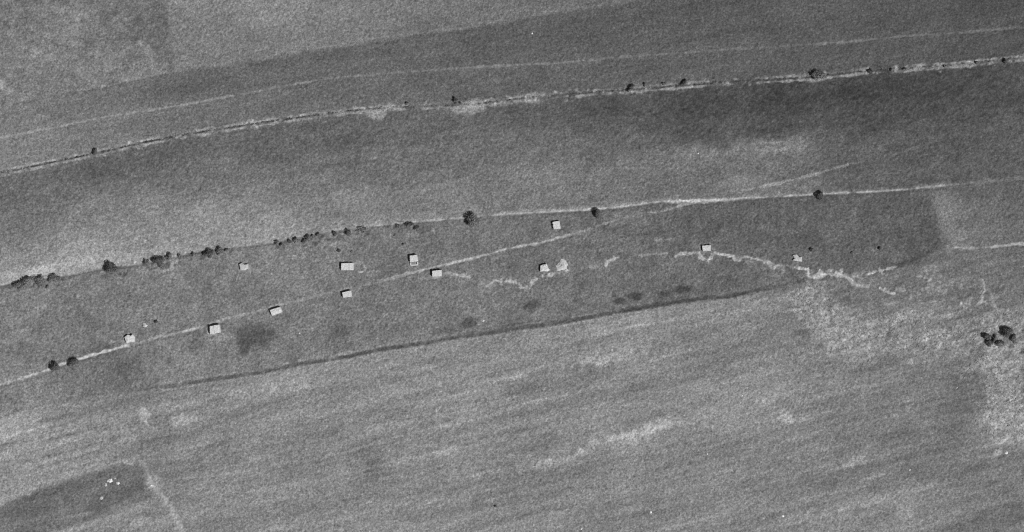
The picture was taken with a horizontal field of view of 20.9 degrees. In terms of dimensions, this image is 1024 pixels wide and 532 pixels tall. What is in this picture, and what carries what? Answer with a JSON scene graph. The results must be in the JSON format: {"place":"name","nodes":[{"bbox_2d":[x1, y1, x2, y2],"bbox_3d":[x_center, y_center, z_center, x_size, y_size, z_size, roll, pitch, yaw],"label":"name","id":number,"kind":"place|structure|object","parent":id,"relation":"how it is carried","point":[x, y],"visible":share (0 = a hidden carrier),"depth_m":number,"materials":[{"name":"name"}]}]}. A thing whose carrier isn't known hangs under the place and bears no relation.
{"place":"outdoors","nodes":[
{"label":"outdoors","id":0,"kind":"place"},
{"bbox_2d":[0,462,150,531],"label":"field","id":1,"kind":"structure","parent":0,"point":[70,503],"depth_m":1999.99,"materials":[{"name":"grey plant"}]},
{"bbox_2d":[0,0,176,108],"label":"field","id":2,"kind":"structure","parent":0,"point":[51,48],"depth_m":1999.99,"materials":[{"name":"grey plant"}]},
{"bbox_2d":[141,461,185,531],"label":"track","id":3,"kind":"structure","parent":0,"point":[179,526],"depth_m":1999.89,"materials":[{"name":"grey soil"}]},
{"bbox_2d":[0,231,583,386],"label":"path","id":4,"kind":"structure","parent":0,"point":[127,345],"depth_m":1999.98,"materials":[{"name":"grey soil"}]},
{"bbox_2d":[165,0,639,73],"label":"field","id":5,"kind":"structure","parent":0,"point":[208,33],"depth_m":2000.06,"materials":[{"name":"grey plant"}]},
{"bbox_2d":[151,285,785,389],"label":"ditch","id":6,"kind":"object","parent":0,"point":[349,356],"visible":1,"depth_m":2000.19,"materials":[{"name":"grey soil"}]},
{"bbox_2d":[0,187,951,418],"bbox_3d":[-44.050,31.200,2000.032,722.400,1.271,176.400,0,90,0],"label":"pasture","id":7,"kind":"structure","parent":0,"point":[70,317],"depth_m":2000.01,"materials":[{"name":"grey plant"}]},
{"bbox_2d":[14,277,33,289],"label":"bush","id":8,"kind":"object","parent":7,"relation":"on","point":[27,280],"visible":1,"depth_m":1997.33,"materials":[{"name":"grey plant"}]},
{"bbox_2d":[34,275,45,286],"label":"bush","id":9,"kind":"object","parent":7,"relation":"on","point":[41,281],"visible":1,"depth_m":1997.65,"materials":[{"name":"grey plant"}]},
{"bbox_2d":[48,274,60,281],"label":"bush","id":10,"kind":"object","parent":7,"relation":"on","point":[54,277],"visible":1,"depth_m":1998.09,"materials":[{"name":"grey plant"}]},
{"bbox_2d":[50,361,59,371],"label":"bush","id":11,"kind":"object","parent":7,"relation":"on","point":[54,367],"visible":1,"depth_m":1997.27,"materials":[{"name":"grey plant"}]},
{"bbox_2d":[69,358,77,364],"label":"bush","id":12,"kind":"object","parent":7,"relation":"on","point":[74,361],"visible":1,"depth_m":1997.08,"materials":[{"name":"grey plant"}]},
{"bbox_2d":[104,262,118,272],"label":"bush","id":13,"kind":"object","parent":7,"relation":"on","point":[109,267],"visible":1,"depth_m":1996.47,"materials":[{"name":"grey plant"}]},
{"bbox_2d":[125,334,134,342],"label":"hut","id":14,"kind":"object","parent":7,"relation":"on","point":[129,338],"visible":1,"depth_m":1998.05,"materials":[{"name":"white"}]},
{"bbox_2d":[165,253,171,260],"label":"bush","id":15,"kind":"object","parent":7,"relation":"on","point":[169,257],"visible":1,"depth_m":1997.65,"materials":[{"name":"grey plant"}]},
{"bbox_2d":[203,248,214,258],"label":"bush","id":16,"kind":"object","parent":7,"relation":"on","point":[208,252],"visible":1,"depth_m":1997.71,"materials":[{"name":"grey plant"}]},
{"bbox_2d":[210,324,220,333],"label":"hut","id":17,"kind":"object","parent":7,"relation":"on","point":[214,329],"visible":1,"depth_m":1997.63,"materials":[{"name":"white"}]},
{"bbox_2d":[216,247,223,255],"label":"bush","id":18,"kind":"object","parent":7,"relation":"on","point":[220,250],"visible":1,"depth_m":1997.89,"materials":[{"name":"grey plant"}]},
{"bbox_2d":[239,263,247,269],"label":"hut","id":19,"kind":"object","parent":7,"relation":"on","point":[243,266],"visible":1,"depth_m":1998.42,"materials":[{"name":"white"}]},
{"bbox_2d":[270,307,282,315],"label":"hut","id":20,"kind":"object","parent":7,"relation":"on","point":[275,311],"visible":1,"depth_m":1997.72,"materials":[{"name":"white"}]},
{"bbox_2d":[342,290,351,297],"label":"hut","id":21,"kind":"object","parent":7,"relation":"on","point":[347,294],"visible":1,"depth_m":1997.70,"materials":[{"name":"white"}]},
{"bbox_2d":[341,263,353,269],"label":"hut","id":22,"kind":"object","parent":7,"relation":"on","point":[347,266],"visible":1,"depth_m":1997.88,"materials":[{"name":"white"}]},
{"bbox_2d":[354,261,366,272],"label":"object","id":23,"kind":"object","parent":7,"relation":"on","point":[360,263],"visible":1,"depth_m":1999.78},
{"bbox_2d":[357,226,367,232],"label":"bush","id":24,"kind":"object","parent":7,"relation":"on","point":[362,228],"visible":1,"depth_m":1999.29,"materials":[{"name":"grey plant"}]},
{"bbox_2d":[410,255,417,265],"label":"hut","id":25,"kind":"object","parent":7,"relation":"on","point":[413,258],"visible":1,"depth_m":1997.55,"materials":[{"name":"white"}]},
{"bbox_2d":[432,270,441,276],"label":"hut","id":26,"kind":"object","parent":7,"relation":"on","point":[436,273],"visible":1,"depth_m":1997.39,"materials":[{"name":"white"}]},
{"bbox_2d":[445,272,471,278],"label":"dirt path","id":27,"kind":"structure","parent":7,"relation":"on","point":[462,275],"depth_m":1999.76,"materials":[{"name":"grey soil"}]},
{"bbox_2d":[466,212,480,226],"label":"tree","id":28,"kind":"object","parent":7,"relation":"on","point":[472,221],"visible":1,"depth_m":1995.71,"materials":[{"name":"grey plant"}]},
{"bbox_2d":[480,273,554,289],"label":"dirt path","id":29,"kind":"structure","parent":7,"relation":"on","point":[550,275],"depth_m":1999.88,"materials":[{"name":"grey soil"}]},
{"bbox_2d":[540,263,549,271],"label":"hut","id":30,"kind":"object","parent":7,"relation":"on","point":[543,267],"visible":1,"depth_m":1997.86,"materials":[{"name":"white"}]},
{"bbox_2d":[552,221,560,228],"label":"hut","id":31,"kind":"object","parent":7,"relation":"on","point":[556,224],"visible":1,"depth_m":1998.12,"materials":[{"name":"white"}]},
{"bbox_2d":[556,259,567,270],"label":"chalk heap","id":32,"kind":"object","parent":7,"relation":"on","point":[562,264],"visible":1,"depth_m":1999.36,"materials":[{"name":"white stone"}]},
{"bbox_2d":[595,209,599,218],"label":"tree","id":33,"kind":"object","parent":7,"relation":"on","point":[597,213],"visible":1,"depth_m":1996.53,"materials":[{"name":"grey plant"}]},
{"bbox_2d":[605,257,620,266],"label":"dirt path","id":34,"kind":"structure","parent":7,"relation":"on","point":[613,259],"depth_m":1999.84,"materials":[{"name":"grey soil"}]},
{"bbox_2d":[639,252,667,258],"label":"dirt path","id":35,"kind":"structure","parent":7,"relation":"on","point":[642,255],"depth_m":1999.76,"materials":[{"name":"grey soil"}]},
{"bbox_2d":[702,245,710,250],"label":"hut","id":36,"kind":"object","parent":7,"relation":"on","point":[706,247],"visible":1,"depth_m":1998.26,"materials":[{"name":"white"}]},
{"bbox_2d":[675,252,809,276],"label":"dirt path","id":37,"kind":"structure","parent":7,"relation":"on","point":[701,257],"depth_m":1999.96,"materials":[{"name":"grey soil"}]},
{"bbox_2d":[793,254,801,261],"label":"hut","id":38,"kind":"object","parent":7,"relation":"on","point":[796,258],"visible":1,"depth_m":1998.89,"materials":[{"name":"white"}]},
{"bbox_2d":[816,191,823,200],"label":"tree","id":39,"kind":"object","parent":7,"relation":"on","point":[820,195],"visible":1,"depth_m":1996.97,"materials":[{"name":"grey plant"}]},
{"bbox_2d":[808,269,841,279],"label":"dirt path","id":40,"kind":"structure","parent":7,"relation":"on","point":[819,275],"depth_m":1999.92,"materials":[{"name":"grey soil"}]},
{"bbox_2d":[844,273,870,287],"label":"dirt path","id":41,"kind":"structure","parent":7,"relation":"on","point":[846,276],"depth_m":1999.98,"materials":[{"name":"grey soil"}]},
{"bbox_2d":[0,183,972,287],"bbox_3d":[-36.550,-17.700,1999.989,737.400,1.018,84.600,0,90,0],"label":"path","id":42,"kind":"structure","parent":0,"point":[697,201],"depth_m":2000.02,"materials":[{"name":"grey soil"}]},
{"bbox_2d":[152,257,164,264],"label":"bush","id":43,"kind":"object","parent":42,"relation":"on","point":[156,260],"visible":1,"depth_m":1997.04,"materials":[{"name":"grey plant"}]},
{"bbox_2d":[0,246,1023,531],"bbox_3d":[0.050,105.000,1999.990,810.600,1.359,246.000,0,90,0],"label":"field","id":44,"kind":"structure","parent":0,"point":[756,412],"depth_m":2000.00,"materials":[{"name":"grey plant"}]},
{"bbox_2d":[993,303,1002,322],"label":"dirt path","id":45,"kind":"structure","parent":44,"relation":"on","point":[996,307],"depth_m":1999.83,"materials":[{"name":"grey soil"}]},
{"bbox_2d":[0,60,1023,284],"bbox_3d":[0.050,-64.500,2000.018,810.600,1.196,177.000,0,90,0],"label":"field","id":46,"kind":"structure","parent":0,"point":[888,129],"depth_m":2000.03,"materials":[{"name":"grey plant"}]},
{"bbox_2d":[0,0,1023,173],"bbox_3d":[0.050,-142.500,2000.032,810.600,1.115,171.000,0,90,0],"label":"field","id":47,"kind":"structure","parent":0,"point":[656,28],"depth_m":2000.00,"materials":[{"name":"grey plant"}]},
{"bbox_2d":[0,55,1023,176],"bbox_3d":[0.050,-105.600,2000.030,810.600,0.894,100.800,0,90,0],"label":"verge","id":48,"kind":"structure","parent":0,"point":[469,109],"depth_m":2000.02,"materials":[{"name":"grey plant"}]},
{"bbox_2d":[1,108,381,171],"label":"hedge","id":49,"kind":"object","parent":48,"relation":"on","point":[195,132],"visible":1,"depth_m":1999.44,"materials":[{"name":"grey plant"}]},
{"bbox_2d":[388,58,1015,107],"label":"hedge","id":50,"kind":"object","parent":48,"relation":"on","point":[677,85],"visible":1,"depth_m":1999.46,"materials":[{"name":"grey plant"}]},
{"bbox_2d":[811,69,826,80],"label":"bush","id":51,"kind":"object","parent":48,"relation":"on","point":[820,74],"visible":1,"depth_m":1997.12,"materials":[{"name":"grey plant"}]},
{"bbox_2d":[0,26,1023,139],"bbox_3d":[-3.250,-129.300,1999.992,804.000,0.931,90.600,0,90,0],"label":"track","id":52,"kind":"structure","parent":0,"point":[31,132],"depth_m":1999.97,"materials":[{"name":"grey soil"}]},
{"bbox_2d":[865,266,897,276],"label":"dirt path","id":53,"kind":"structure","parent":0,"point":[879,271],"depth_m":2000.00,"materials":[{"name":"grey soil"}]},
{"bbox_2d":[879,287,895,294],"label":"dirt path","id":54,"kind":"structure","parent":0,"point":[882,289],"depth_m":1999.86,"materials":[{"name":"grey soil"}]},
{"bbox_2d":[895,288,905,292],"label":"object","id":55,"kind":"object","parent":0,"point":[902,290],"visible":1,"depth_m":1999.93,"materials":[{"name":"grey"}]},
{"bbox_2d":[782,274,1023,457],"bbox_3d":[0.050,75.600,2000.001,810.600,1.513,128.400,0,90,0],"label":"scrub","id":56,"kind":"object","parent":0,"point":[1009,367],"visible":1,"depth_m":2000.00,"materials":[{"name":"grey plant"}]},
{"bbox_2d":[983,333,991,339],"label":"bush","id":57,"kind":"object","parent":56,"relation":"on","point":[986,336],"visible":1,"depth_m":1997.45,"materials":[{"name":"grey plant"}]},
{"bbox_2d":[985,337,992,346],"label":"bush","id":58,"kind":"object","parent":56,"relation":"on","point":[989,342],"visible":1,"depth_m":1998.31,"materials":[{"name":"grey plant"}]},
{"bbox_2d":[995,341,1005,346],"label":"bush","id":59,"kind":"object","parent":56,"relation":"on","point":[1000,343],"visible":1,"depth_m":1997.65,"materials":[{"name":"grey plant"}]},
{"bbox_2d":[1002,327,1013,337],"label":"bush","id":60,"kind":"object","parent":56,"relation":"on","point":[1006,334],"visible":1,"depth_m":1996.46,"materials":[{"name":"grey plant"}]},
{"bbox_2d":[960,302,971,309],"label":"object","id":61,"kind":"object","parent":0,"point":[962,304],"visible":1,"depth_m":1999.75,"materials":[{"name":"grey"}]},
{"bbox_2d":[931,180,1023,247],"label":"field","id":62,"kind":"structure","parent":0,"point":[985,214],"depth_m":1999.98,"materials":[{"name":"grey plant"}]},
{"bbox_2d":[978,278,985,305],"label":"dirt path","id":63,"kind":"structure","parent":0,"point":[984,291],"depth_m":1999.86,"materials":[{"name":"grey soil"}]},
{"bbox_2d":[945,242,1023,249],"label":"path","id":64,"kind":"structure","parent":0,"point":[996,246],"depth_m":2000.05,"materials":[{"name":"grey soil"}]}
]}

